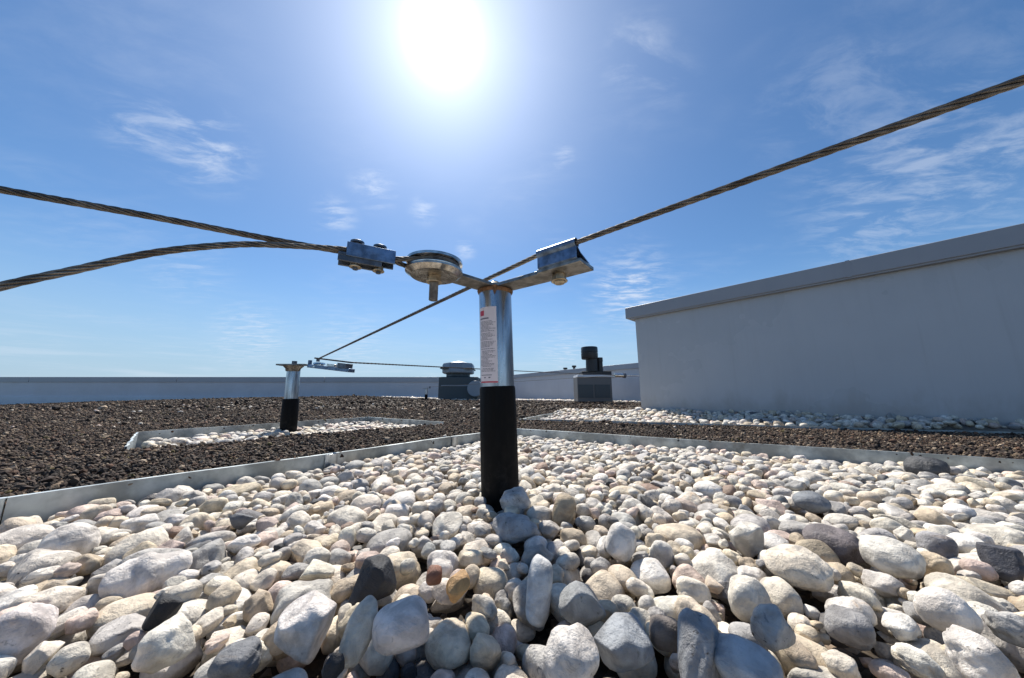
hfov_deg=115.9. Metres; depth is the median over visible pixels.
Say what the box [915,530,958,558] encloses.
pebble
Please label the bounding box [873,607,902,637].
pebble
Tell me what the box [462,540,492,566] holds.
pebble
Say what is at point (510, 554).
pebble
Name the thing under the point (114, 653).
pebble
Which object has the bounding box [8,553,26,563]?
pebble
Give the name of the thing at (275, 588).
pebble
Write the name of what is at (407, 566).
pebble
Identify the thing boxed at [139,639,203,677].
pebble
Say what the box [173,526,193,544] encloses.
pebble
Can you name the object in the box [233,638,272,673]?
pebble
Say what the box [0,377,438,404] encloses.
parapet
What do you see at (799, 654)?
pebble
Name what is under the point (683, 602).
pebble
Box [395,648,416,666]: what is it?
pebble
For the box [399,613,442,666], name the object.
pebble
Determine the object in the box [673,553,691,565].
pebble
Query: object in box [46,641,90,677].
pebble
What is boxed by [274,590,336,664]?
pebble
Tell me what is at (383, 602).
pebble
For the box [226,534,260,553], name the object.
pebble
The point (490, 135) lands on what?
sky
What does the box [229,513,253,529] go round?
pebble
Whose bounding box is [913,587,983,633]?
pebble
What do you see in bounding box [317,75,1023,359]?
steel cable
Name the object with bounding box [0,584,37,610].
pebble
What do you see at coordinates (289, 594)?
pebble
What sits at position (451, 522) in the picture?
pebble
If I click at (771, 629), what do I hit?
pebble
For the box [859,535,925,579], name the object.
pebble
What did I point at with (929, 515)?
pebble
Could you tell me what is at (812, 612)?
pebble
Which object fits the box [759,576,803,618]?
pebble
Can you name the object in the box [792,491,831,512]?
pebble
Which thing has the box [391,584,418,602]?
pebble
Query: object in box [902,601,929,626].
pebble
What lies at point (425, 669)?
pebble
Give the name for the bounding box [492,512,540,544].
pebble
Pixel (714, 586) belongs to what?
pebble
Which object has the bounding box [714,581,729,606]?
pebble
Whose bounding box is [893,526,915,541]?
pebble
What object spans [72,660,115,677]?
pebble
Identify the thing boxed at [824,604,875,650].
pebble
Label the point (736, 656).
pebble
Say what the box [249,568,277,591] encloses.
pebble
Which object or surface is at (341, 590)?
pebble
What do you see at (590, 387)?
vent cabinet
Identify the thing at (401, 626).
pebble
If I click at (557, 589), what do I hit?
pebble
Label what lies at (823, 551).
pebble
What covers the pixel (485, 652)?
pebble
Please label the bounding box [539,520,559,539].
pebble
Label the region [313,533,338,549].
pebble
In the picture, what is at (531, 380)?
steel cable
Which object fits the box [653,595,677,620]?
pebble
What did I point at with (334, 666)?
pebble
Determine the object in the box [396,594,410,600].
pebble
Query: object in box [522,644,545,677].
pebble
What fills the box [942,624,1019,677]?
pebble
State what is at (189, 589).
pebble
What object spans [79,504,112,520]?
pebble
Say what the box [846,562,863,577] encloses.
pebble
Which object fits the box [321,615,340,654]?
pebble
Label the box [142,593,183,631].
pebble
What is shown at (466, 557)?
pebble
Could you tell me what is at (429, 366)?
steel cable
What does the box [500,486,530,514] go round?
pebble
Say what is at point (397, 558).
pebble
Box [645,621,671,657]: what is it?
pebble
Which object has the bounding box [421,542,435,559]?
pebble
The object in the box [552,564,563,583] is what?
pebble
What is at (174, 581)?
pebble
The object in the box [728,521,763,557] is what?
pebble
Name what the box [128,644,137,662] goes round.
pebble
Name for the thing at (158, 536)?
pebble
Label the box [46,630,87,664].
pebble
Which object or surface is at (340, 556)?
pebble
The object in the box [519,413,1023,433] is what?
metal edging
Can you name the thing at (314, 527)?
pebble
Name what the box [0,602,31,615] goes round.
pebble
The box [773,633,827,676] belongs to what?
pebble
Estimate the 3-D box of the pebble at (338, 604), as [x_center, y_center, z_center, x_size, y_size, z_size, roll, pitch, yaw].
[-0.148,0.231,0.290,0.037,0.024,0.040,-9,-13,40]
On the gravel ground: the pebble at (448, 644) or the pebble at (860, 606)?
the pebble at (448, 644)
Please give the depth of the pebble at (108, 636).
0.22 m
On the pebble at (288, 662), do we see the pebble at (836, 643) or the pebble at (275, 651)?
the pebble at (275, 651)
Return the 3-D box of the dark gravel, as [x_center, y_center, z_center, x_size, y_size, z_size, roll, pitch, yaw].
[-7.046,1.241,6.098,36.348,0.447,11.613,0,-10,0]
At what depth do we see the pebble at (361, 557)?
0.33 m
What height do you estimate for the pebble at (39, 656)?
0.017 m
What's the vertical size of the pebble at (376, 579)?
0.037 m
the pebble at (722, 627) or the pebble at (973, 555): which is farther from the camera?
the pebble at (973, 555)
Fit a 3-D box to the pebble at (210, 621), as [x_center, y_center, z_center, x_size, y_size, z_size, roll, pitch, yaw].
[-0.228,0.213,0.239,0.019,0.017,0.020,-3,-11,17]
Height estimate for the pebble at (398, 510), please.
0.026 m
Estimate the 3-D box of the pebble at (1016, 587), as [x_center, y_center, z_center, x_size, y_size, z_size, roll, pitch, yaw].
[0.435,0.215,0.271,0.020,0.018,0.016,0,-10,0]
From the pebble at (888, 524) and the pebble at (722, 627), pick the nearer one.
the pebble at (722, 627)
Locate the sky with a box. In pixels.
[0,0,1023,377]
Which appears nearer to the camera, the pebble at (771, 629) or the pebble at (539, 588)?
the pebble at (771, 629)
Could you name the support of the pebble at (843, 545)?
on the gravel ground
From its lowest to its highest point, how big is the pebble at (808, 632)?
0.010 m
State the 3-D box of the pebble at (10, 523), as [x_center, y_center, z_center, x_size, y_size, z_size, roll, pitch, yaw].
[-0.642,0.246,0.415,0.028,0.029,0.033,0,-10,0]
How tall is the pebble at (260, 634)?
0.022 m
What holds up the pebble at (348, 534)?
on the pebble bed
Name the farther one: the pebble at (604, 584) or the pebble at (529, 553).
the pebble at (529, 553)
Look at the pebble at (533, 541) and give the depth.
0.37 m
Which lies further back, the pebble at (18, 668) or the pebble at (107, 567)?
the pebble at (107, 567)
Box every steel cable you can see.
[0,186,459,291]
[314,357,604,374]
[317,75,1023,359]
[434,375,613,386]
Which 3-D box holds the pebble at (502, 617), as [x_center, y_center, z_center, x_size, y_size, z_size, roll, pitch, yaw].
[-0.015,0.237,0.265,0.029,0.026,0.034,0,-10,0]
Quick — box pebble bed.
[0,396,1023,677]
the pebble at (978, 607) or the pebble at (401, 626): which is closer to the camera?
the pebble at (401, 626)
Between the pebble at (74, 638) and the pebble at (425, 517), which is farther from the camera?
the pebble at (425, 517)
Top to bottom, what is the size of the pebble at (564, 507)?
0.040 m
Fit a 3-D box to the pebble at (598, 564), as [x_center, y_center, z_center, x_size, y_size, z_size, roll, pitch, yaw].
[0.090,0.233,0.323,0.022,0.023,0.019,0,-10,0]
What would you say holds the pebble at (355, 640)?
on the gravel ground
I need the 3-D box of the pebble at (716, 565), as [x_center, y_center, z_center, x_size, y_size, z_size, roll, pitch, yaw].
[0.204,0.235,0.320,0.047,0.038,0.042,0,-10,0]
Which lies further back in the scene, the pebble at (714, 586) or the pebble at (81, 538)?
the pebble at (81, 538)
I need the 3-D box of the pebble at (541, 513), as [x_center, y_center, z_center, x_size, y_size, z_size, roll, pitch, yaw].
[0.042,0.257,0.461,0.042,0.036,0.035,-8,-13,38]
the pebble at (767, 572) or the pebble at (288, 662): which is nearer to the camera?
the pebble at (288, 662)
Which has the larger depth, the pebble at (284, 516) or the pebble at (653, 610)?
the pebble at (284, 516)
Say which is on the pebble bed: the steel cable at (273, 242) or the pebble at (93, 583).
the pebble at (93, 583)
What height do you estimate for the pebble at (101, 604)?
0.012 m
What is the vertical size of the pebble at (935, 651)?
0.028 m
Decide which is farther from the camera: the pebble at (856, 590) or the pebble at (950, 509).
the pebble at (950, 509)
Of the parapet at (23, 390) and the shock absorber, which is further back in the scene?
the parapet at (23, 390)
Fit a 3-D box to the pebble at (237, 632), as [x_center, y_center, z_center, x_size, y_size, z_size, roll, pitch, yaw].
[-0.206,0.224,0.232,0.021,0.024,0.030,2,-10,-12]
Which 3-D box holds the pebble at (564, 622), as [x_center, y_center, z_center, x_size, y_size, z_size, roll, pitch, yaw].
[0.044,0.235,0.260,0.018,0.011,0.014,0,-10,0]
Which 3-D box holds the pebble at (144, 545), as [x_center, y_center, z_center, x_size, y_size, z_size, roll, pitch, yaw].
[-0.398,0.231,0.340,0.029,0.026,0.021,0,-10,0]
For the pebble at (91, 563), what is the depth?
0.32 m
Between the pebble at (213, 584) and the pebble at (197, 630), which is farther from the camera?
the pebble at (213, 584)
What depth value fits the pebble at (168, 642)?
0.20 m
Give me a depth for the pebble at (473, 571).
0.30 m
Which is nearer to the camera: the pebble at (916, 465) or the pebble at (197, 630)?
the pebble at (197, 630)
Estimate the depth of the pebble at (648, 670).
0.22 m
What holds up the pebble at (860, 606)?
on the pebble at (836, 643)
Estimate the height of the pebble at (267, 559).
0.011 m
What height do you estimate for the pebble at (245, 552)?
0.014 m
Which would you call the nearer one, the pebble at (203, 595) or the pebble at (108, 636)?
the pebble at (108, 636)
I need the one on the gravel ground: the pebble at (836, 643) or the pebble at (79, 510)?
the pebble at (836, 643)
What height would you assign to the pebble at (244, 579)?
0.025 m
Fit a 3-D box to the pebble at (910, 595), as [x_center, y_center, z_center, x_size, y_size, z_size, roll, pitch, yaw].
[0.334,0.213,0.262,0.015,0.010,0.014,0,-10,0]
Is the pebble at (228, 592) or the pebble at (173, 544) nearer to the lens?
the pebble at (228, 592)
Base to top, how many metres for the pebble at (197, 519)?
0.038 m
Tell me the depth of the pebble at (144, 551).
0.32 m
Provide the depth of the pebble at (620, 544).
0.34 m
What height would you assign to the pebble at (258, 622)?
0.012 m
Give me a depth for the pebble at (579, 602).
0.23 m
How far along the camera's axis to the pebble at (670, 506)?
0.49 m
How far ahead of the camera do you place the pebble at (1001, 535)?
0.38 m
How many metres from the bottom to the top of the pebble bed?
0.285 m
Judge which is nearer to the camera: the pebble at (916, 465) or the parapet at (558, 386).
the pebble at (916, 465)
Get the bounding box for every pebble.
[0,517,36,532]
[0,524,54,549]
[0,561,14,577]
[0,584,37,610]
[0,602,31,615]
[0,602,58,665]
[6,549,80,588]
[6,586,87,615]
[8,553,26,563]
[10,664,21,674]
[16,539,41,554]
[18,565,59,588]
[21,640,64,674]
[36,522,101,554]
[41,580,66,590]
[46,606,87,640]
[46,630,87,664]
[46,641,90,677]
[53,562,81,577]
[64,594,101,612]
[65,504,97,522]
[65,608,98,634]
[67,655,101,677]
[70,554,103,576]
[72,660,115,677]
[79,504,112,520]
[86,573,105,594]
[86,593,156,638]
[88,613,147,655]
[90,559,120,577]
[93,596,122,611]
[98,550,192,598]
[101,526,169,566]
[101,643,125,660]
[117,548,184,565]
[119,513,159,533]
[121,541,156,559]
[123,631,145,650]
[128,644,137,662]
[131,612,195,673]
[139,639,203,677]
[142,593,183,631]
[157,540,184,548]
[162,575,186,588]
[168,579,202,601]
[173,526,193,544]
[177,569,200,579]
[178,512,214,530]
[178,599,206,624]
[183,531,235,548]
[185,540,211,549]
[189,538,225,569]
[192,607,223,639]
[192,625,201,641]
[193,656,215,677]
[197,590,208,599]
[200,560,221,575]
[201,625,246,665]
[204,576,231,595]
[204,631,229,654]
[205,580,241,612]
[206,611,247,640]
[207,636,262,677]
[223,556,261,578]
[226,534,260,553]
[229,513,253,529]
[232,569,259,594]
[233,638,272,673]
[235,546,253,563]
[243,589,273,622]
[245,612,269,636]
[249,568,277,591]
[255,531,277,547]
[255,628,276,666]
[256,517,277,531]
[258,551,281,566]
[261,621,287,660]
[268,580,290,603]
[270,579,333,626]
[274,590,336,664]
[276,655,305,672]
[277,504,303,525]
[281,562,308,580]
[286,510,310,530]
[291,539,321,562]
[298,559,334,580]
[302,547,330,563]
[303,520,325,534]
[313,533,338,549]
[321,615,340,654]
[321,652,344,677]
[325,564,346,583]
[327,506,367,525]
[328,548,350,564]
[330,578,355,603]
[334,574,358,614]
[338,526,355,549]
[338,595,377,668]
[338,602,358,639]
[338,603,351,623]
[344,663,369,677]
[348,554,396,605]
[355,551,378,568]
[356,527,376,542]
[359,639,393,675]
[366,528,411,553]
[372,595,429,655]
[373,513,397,532]
[376,656,399,677]
[377,590,396,607]
[384,504,409,516]
[388,551,420,590]
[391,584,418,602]
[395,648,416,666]
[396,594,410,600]
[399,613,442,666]
[400,558,415,575]
[400,662,416,677]
[415,657,435,677]
[417,511,434,527]
[418,581,434,603]
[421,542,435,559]
[425,617,471,669]
[426,565,441,585]
[427,550,459,577]
[428,499,444,514]
[430,594,465,612]
[432,511,462,539]
[432,578,467,604]
[440,540,455,551]
[446,569,469,603]
[458,549,484,568]
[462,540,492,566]
[465,564,479,589]
[465,612,489,642]
[470,633,500,672]
[472,594,497,621]
[473,567,507,599]
[488,609,510,634]
[491,623,516,653]
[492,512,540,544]
[494,589,514,617]
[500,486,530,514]
[500,547,519,563]
[503,652,515,665]
[504,578,520,602]
[511,619,535,642]
[513,580,550,630]
[521,544,552,567]
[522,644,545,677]
[524,536,547,550]
[525,554,552,627]
[526,505,552,520]
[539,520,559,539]
[543,622,599,677]
[550,583,566,621]
[552,493,574,525]
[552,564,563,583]
[555,552,579,570]
[556,620,571,625]
[558,580,605,627]
[560,528,586,545]
[563,569,580,584]
[575,516,595,531]
[581,545,597,557]
[585,569,624,599]
[587,621,603,636]
[590,557,610,574]
[593,612,654,672]
[599,600,619,622]
[605,522,635,561]
[608,564,636,591]
[611,594,635,611]
[617,658,656,677]
[626,577,647,596]
[629,607,650,628]
[630,557,670,594]
[636,504,653,521]
[638,595,654,609]
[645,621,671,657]
[647,606,665,616]
[649,540,673,567]
[649,614,677,652]
[653,523,705,550]
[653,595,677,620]
[661,499,681,515]
[668,653,678,673]
[672,563,704,589]
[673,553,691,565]
[674,595,717,628]
[676,576,710,604]
[677,607,720,677]
[691,547,737,598]
[702,600,721,621]
[704,533,720,547]
[705,575,723,593]
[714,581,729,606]
[714,633,783,677]
[717,621,728,632]
[722,549,741,565]
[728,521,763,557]
[728,574,771,621]
[728,622,767,650]
[730,514,770,532]
[737,565,766,580]
[750,603,795,651]
[758,550,774,576]
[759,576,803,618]
[763,532,788,549]
[763,544,833,591]
[768,650,784,677]
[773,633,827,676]
[778,520,806,535]
[783,639,817,669]
[787,613,811,632]
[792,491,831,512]
[794,624,819,642]
[795,539,840,562]
[802,523,864,564]
[803,604,820,620]
[811,584,837,602]
[818,612,848,648]
[821,649,860,677]
[823,513,858,530]
[824,596,877,625]
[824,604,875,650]
[826,562,856,584]
[837,581,882,611]
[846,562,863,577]
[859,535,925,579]
[861,569,904,597]
[868,659,910,677]
[869,517,904,533]
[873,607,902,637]
[874,641,893,661]
[878,503,906,516]
[878,514,924,528]
[881,612,920,641]
[891,642,945,677]
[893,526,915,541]
[893,638,964,677]
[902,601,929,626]
[903,456,950,475]
[907,591,916,601]
[913,508,955,527]
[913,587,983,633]
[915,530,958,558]
[920,551,954,576]
[923,626,944,644]
[924,572,1009,611]
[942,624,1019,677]
[943,503,976,519]
[946,532,982,552]
[953,575,1016,599]
[956,569,981,579]
[958,552,1001,585]
[958,558,998,580]
[959,523,1023,545]
[965,531,995,544]
[967,601,998,613]
[976,542,1023,582]
[978,614,1023,672]
[980,610,1023,647]
[991,596,1017,611]
[996,521,1023,531]
[1008,580,1023,596]
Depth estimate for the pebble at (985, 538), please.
0.37 m
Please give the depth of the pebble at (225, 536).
0.38 m
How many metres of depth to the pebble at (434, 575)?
0.27 m
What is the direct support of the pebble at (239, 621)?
on the gravel ground
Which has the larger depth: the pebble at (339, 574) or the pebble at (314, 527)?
the pebble at (314, 527)
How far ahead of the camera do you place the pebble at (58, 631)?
0.23 m
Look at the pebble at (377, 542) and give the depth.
0.38 m
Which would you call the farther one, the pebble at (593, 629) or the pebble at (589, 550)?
the pebble at (589, 550)
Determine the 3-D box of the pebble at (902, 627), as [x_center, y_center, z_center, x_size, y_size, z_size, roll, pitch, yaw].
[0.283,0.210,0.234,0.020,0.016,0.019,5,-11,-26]
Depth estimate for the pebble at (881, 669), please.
0.20 m
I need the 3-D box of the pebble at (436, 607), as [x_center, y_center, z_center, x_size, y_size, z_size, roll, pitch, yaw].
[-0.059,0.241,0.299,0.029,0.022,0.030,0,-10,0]
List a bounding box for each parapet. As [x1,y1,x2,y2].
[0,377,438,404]
[514,363,640,400]
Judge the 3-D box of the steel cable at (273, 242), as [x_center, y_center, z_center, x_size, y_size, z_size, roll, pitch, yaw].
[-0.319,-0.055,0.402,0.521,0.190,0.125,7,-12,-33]
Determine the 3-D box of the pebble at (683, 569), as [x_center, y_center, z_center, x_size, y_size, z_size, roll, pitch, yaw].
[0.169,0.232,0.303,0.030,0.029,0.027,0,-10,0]
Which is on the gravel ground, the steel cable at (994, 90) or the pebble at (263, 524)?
the pebble at (263, 524)
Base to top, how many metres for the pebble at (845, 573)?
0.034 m
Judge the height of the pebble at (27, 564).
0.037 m
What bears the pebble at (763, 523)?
on the gravel ground
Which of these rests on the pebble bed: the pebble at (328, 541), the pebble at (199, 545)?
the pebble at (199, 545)
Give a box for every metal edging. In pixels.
[0,429,1023,523]
[124,417,443,449]
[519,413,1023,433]
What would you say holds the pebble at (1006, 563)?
on the gravel ground
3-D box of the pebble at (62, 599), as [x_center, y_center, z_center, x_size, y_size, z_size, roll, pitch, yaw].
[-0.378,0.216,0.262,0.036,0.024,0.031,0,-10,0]
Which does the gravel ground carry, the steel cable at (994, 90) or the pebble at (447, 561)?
the pebble at (447, 561)
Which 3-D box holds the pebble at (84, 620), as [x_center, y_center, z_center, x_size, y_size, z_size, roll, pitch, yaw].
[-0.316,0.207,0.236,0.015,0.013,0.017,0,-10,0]
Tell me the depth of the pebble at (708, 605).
0.26 m
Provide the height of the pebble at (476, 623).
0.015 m
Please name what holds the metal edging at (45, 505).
on the gravel ground
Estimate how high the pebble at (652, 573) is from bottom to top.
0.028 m
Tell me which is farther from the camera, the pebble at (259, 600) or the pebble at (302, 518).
the pebble at (302, 518)
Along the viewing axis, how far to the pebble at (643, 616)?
0.25 m
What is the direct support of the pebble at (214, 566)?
on the pebble bed
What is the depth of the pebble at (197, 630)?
0.22 m
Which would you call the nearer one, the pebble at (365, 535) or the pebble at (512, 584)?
the pebble at (512, 584)
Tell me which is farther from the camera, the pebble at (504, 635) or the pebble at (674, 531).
the pebble at (674, 531)
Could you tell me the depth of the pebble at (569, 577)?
0.32 m
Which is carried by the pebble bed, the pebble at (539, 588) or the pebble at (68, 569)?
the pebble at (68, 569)
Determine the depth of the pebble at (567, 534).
0.39 m
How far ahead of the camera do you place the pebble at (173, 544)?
0.36 m
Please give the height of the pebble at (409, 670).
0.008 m
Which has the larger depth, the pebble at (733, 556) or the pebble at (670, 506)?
the pebble at (670, 506)
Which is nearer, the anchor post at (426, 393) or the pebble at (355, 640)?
the pebble at (355, 640)
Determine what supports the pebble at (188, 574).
on the pebble bed
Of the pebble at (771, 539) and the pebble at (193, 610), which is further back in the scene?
the pebble at (771, 539)
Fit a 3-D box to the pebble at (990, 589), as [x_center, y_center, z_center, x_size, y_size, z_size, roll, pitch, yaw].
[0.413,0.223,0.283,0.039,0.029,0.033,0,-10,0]
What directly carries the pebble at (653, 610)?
on the pebble
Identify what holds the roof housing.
on the gravel ground
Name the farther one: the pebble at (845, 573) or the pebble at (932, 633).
the pebble at (845, 573)
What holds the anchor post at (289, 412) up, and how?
on the gravel ground
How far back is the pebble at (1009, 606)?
0.26 m
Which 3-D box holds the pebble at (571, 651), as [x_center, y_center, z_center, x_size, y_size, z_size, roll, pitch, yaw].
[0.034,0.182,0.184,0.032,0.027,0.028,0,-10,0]
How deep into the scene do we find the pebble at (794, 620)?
0.25 m
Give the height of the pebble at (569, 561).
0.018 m
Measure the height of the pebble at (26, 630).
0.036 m
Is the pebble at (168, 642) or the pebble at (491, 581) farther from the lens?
the pebble at (491, 581)
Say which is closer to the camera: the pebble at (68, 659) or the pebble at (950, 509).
the pebble at (68, 659)
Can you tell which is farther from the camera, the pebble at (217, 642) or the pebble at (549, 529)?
the pebble at (549, 529)
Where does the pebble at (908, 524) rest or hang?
on the gravel ground
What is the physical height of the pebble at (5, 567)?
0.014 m
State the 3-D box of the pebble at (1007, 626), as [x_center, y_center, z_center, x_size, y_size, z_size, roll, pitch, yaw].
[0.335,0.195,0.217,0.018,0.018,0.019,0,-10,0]
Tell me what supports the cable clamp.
attached to the steel cable at (273, 242)
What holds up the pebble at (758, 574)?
on the pebble bed
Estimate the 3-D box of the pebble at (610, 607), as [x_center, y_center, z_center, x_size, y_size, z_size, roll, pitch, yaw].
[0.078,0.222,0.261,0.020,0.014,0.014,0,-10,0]
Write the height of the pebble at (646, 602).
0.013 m
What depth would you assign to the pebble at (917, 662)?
0.21 m
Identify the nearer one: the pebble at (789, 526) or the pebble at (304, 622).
the pebble at (304, 622)
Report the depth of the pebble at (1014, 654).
0.22 m
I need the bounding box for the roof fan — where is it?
[438,361,480,399]
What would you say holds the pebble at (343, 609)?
on the pebble at (331, 643)
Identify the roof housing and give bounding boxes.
[625,223,1023,431]
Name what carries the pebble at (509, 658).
on the pebble bed
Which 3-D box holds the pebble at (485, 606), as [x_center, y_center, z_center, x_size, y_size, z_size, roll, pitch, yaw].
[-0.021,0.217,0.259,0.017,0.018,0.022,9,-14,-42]
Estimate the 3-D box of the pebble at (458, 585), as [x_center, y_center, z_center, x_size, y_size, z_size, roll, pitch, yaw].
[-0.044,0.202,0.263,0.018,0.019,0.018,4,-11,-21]
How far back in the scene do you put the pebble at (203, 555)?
0.33 m
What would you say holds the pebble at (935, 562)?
on the pebble
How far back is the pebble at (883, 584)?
0.28 m
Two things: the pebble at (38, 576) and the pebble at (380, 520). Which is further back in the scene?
the pebble at (380, 520)
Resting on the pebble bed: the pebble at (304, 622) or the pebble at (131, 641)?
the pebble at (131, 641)
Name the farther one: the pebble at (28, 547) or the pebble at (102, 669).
the pebble at (28, 547)
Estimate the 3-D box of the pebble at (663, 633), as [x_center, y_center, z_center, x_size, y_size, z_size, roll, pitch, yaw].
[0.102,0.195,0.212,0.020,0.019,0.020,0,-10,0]
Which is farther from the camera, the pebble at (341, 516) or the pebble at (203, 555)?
the pebble at (341, 516)
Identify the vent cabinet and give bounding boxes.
[573,346,615,401]
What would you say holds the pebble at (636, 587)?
on the pebble bed
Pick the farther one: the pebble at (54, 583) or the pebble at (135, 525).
the pebble at (135, 525)
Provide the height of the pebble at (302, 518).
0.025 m
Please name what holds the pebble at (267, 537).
on the gravel ground
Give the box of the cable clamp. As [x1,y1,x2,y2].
[337,239,395,273]
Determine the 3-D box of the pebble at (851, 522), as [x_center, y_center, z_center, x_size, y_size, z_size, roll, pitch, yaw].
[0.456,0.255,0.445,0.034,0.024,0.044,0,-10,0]
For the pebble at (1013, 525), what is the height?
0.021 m
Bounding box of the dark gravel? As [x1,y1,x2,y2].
[0,394,1023,506]
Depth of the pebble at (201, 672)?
0.20 m
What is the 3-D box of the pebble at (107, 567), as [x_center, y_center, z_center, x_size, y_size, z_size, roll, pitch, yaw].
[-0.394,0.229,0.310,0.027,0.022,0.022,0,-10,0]
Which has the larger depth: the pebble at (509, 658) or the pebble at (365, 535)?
the pebble at (365, 535)
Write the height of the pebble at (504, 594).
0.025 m
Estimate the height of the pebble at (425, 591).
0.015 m
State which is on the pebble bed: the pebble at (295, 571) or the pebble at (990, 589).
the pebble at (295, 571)
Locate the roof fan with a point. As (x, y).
(459, 379)
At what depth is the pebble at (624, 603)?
0.26 m
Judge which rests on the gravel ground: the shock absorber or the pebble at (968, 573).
the pebble at (968, 573)
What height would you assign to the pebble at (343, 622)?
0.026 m
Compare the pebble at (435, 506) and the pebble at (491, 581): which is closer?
the pebble at (491, 581)
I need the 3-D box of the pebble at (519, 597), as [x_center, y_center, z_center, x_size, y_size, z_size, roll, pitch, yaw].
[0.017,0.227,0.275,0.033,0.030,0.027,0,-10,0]
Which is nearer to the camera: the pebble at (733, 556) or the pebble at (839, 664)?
the pebble at (839, 664)
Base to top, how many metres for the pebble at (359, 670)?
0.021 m
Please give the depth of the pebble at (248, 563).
0.32 m
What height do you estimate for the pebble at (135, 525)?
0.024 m
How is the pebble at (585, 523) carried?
on the gravel ground
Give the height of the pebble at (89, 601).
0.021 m
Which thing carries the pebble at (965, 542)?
on the pebble bed
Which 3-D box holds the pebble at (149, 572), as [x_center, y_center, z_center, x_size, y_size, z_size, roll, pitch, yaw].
[-0.334,0.217,0.292,0.048,0.041,0.050,0,-10,0]
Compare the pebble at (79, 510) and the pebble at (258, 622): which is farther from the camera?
the pebble at (79, 510)
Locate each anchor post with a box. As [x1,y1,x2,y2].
[276,359,354,431]
[405,237,593,512]
[425,386,430,399]
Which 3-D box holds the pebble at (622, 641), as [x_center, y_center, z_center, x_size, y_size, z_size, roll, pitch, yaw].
[0.073,0.198,0.208,0.038,0.029,0.033,5,-12,-28]
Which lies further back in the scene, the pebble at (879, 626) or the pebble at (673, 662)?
the pebble at (879, 626)
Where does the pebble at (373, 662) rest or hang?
on the gravel ground
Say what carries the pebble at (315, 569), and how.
on the pebble at (339, 574)
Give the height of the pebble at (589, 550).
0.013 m
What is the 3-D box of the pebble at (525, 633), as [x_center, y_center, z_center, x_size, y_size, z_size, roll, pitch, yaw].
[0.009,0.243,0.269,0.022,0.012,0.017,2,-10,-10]
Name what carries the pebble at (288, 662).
on the gravel ground
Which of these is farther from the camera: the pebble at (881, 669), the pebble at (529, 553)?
the pebble at (529, 553)
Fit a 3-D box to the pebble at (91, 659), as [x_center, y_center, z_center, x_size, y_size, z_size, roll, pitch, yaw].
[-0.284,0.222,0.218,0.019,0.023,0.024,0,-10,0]
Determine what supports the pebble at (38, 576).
on the gravel ground
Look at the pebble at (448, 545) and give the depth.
0.36 m
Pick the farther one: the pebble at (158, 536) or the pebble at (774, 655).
the pebble at (158, 536)
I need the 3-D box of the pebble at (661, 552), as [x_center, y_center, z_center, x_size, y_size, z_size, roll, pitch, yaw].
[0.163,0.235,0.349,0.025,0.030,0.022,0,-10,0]
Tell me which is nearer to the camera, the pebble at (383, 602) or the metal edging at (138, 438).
the pebble at (383, 602)
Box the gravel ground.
[0,397,1023,677]
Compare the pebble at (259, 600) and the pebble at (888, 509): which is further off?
the pebble at (888, 509)
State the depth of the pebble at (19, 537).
0.38 m
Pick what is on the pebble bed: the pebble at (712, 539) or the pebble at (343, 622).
the pebble at (712, 539)
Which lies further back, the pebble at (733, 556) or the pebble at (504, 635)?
the pebble at (733, 556)
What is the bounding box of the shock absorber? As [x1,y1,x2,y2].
[613,373,638,377]
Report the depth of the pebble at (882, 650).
0.24 m
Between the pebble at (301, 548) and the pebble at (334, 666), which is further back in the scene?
the pebble at (301, 548)
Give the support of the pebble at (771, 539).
on the pebble bed
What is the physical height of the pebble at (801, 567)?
0.028 m
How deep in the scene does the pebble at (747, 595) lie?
0.25 m
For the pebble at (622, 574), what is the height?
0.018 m
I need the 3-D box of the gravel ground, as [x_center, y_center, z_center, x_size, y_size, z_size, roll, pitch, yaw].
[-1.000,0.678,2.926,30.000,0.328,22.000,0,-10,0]
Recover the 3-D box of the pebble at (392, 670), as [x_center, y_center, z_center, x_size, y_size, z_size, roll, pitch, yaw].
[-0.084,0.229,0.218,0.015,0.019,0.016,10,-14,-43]
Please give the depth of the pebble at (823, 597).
0.30 m
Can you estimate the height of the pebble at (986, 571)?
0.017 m
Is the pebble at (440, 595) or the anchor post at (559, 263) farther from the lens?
the anchor post at (559, 263)
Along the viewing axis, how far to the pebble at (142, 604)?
0.25 m
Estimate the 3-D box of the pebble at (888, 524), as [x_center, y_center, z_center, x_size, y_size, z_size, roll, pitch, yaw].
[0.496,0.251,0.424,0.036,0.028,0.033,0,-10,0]
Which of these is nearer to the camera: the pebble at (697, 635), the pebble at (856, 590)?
the pebble at (697, 635)
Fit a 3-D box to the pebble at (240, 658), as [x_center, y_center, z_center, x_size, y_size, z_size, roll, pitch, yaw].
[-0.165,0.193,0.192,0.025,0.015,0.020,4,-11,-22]
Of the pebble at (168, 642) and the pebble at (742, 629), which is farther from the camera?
the pebble at (742, 629)
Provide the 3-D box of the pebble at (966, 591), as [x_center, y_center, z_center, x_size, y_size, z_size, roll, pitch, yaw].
[0.376,0.216,0.268,0.039,0.028,0.042,0,-10,0]
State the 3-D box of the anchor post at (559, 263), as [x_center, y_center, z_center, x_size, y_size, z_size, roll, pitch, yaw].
[-0.021,0.082,0.521,0.301,0.447,0.172,0,-10,0]
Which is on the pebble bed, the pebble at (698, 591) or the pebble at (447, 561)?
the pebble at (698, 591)
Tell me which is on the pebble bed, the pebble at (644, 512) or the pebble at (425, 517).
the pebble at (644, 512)
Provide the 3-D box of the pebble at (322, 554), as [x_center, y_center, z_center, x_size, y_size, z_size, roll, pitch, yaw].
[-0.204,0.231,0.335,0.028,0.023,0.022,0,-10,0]

